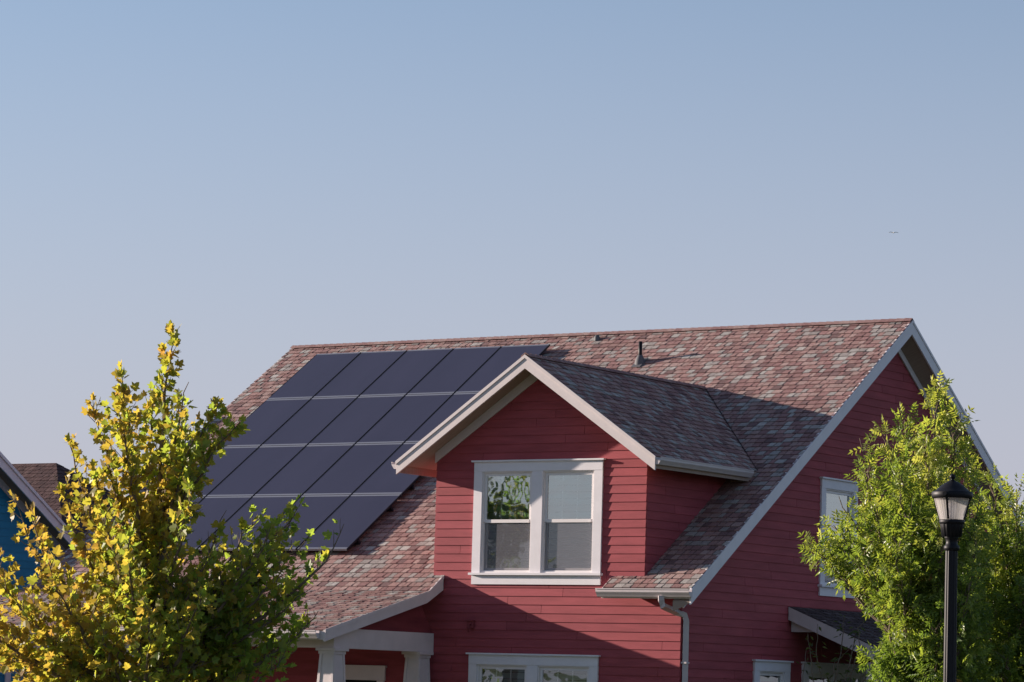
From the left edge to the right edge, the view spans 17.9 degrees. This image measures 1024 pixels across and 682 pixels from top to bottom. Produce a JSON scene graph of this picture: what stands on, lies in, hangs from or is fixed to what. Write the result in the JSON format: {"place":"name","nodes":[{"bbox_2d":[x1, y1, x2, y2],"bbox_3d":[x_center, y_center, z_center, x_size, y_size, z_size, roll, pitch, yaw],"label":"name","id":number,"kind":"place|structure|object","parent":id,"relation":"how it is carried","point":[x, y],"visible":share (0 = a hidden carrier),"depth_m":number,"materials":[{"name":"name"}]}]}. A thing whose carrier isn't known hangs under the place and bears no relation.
{"place":"outdoors","nodes":[
{"label":"outdoors","id":0,"kind":"place"},
{"bbox_2d":[0,452,72,681],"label":"blue house","id":1,"kind":"structure","parent":0,"point":[13,479],"depth_m":63.97,"materials":[{"name":"blue wood"}]},
{"bbox_2d":[4,642,47,681],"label":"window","id":2,"kind":"structure","parent":1,"relation":"in","point":[7,677],"depth_m":63.63,"materials":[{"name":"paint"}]},
{"bbox_2d":[12,463,114,533],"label":"brown roofed house","id":3,"kind":"structure","parent":0,"point":[40,479],"depth_m":89.34,"materials":[{"name":"concrete"}]},
{"bbox_2d":[0,0,1023,512],"label":"sky","id":4,"kind":"structure","parent":0,"point":[261,179],"materials":[{"name":"blue"}]},
{"label":"ground","id":5,"kind":"structure","parent":0,"visible":0},
{"bbox_2d":[0,319,343,681],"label":"lobed leaf tree","id":6,"kind":"object","parent":5,"relation":"on","point":[194,624],"visible":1,"depth_m":39.20,"materials":[{"name":"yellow plant"}]},
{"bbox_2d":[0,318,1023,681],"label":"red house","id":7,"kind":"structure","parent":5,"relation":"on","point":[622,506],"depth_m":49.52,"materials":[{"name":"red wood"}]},
{"bbox_2d":[108,344,549,550],"bbox_3d":[-3.076,1.772,55.314,5.080,3.881,5.718,-2,-7,34],"label":"solar array","id":8,"kind":"object","parent":7,"relation":"on","point":[329,436],"visible":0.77,"depth_m":55.51,"materials":[{"name":"blue glass"}]},
{"bbox_2d":[346,680,377,681],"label":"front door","id":9,"kind":"structure","parent":7,"relation":"in","point":[346,680],"depth_m":50.46,"materials":[{"name":"black"}]},
{"bbox_2d":[466,652,600,681],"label":"window","id":10,"kind":"structure","parent":7,"relation":"in","point":[485,667],"depth_m":48.69,"materials":[{"name":"paint"}]},
{"bbox_2d":[468,458,605,584],"bbox_3d":[0.472,2.739,49.062,2.380,1.880,0.485,-2,-7,34],"label":"window","id":11,"kind":"structure","parent":7,"relation":"in","point":[536,521],"depth_m":48.94,"materials":[{"name":"paint"}]},
{"bbox_2d":[752,659,793,681],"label":"window","id":12,"kind":"structure","parent":7,"relation":"in","point":[770,670],"depth_m":49.58,"materials":[{"name":"paint"}]},
{"bbox_2d":[801,662,866,681],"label":"window","id":13,"kind":"structure","parent":7,"relation":"in","point":[826,667],"depth_m":51.08,"materials":[{"name":"paint"}]},
{"bbox_2d":[817,477,857,598],"bbox_3d":[5.140,3.119,51.473,0.185,1.859,1.286,-2,-7,34],"label":"window","id":14,"kind":"structure","parent":7,"relation":"in","point":[831,489],"depth_m":51.36,"materials":[{"name":"paint"}]},
{"bbox_2d":[796,612,881,681],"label":"sapling","id":15,"kind":"object","parent":5,"relation":"on","point":[839,658],"visible":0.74,"depth_m":47.42,"materials":[{"name":"green plant"}]},
{"bbox_2d":[797,370,1004,681],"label":"ash tree","id":16,"kind":"object","parent":5,"relation":"on","point":[898,586],"visible":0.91,"depth_m":38.89,"materials":[{"name":"green plant"}]},
{"bbox_2d":[932,474,972,681],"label":"street lamp","id":17,"kind":"object","parent":5,"relation":"on","point":[952,497],"visible":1,"depth_m":30.05,"materials":[{"name":"black metal"}]},
{"bbox_2d":[965,465,1023,681],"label":"ash tree","id":18,"kind":"object","parent":5,"relation":"on","point":[1005,659],"visible":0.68,"depth_m":40.28,"materials":[{"name":"green plant"}]}
]}

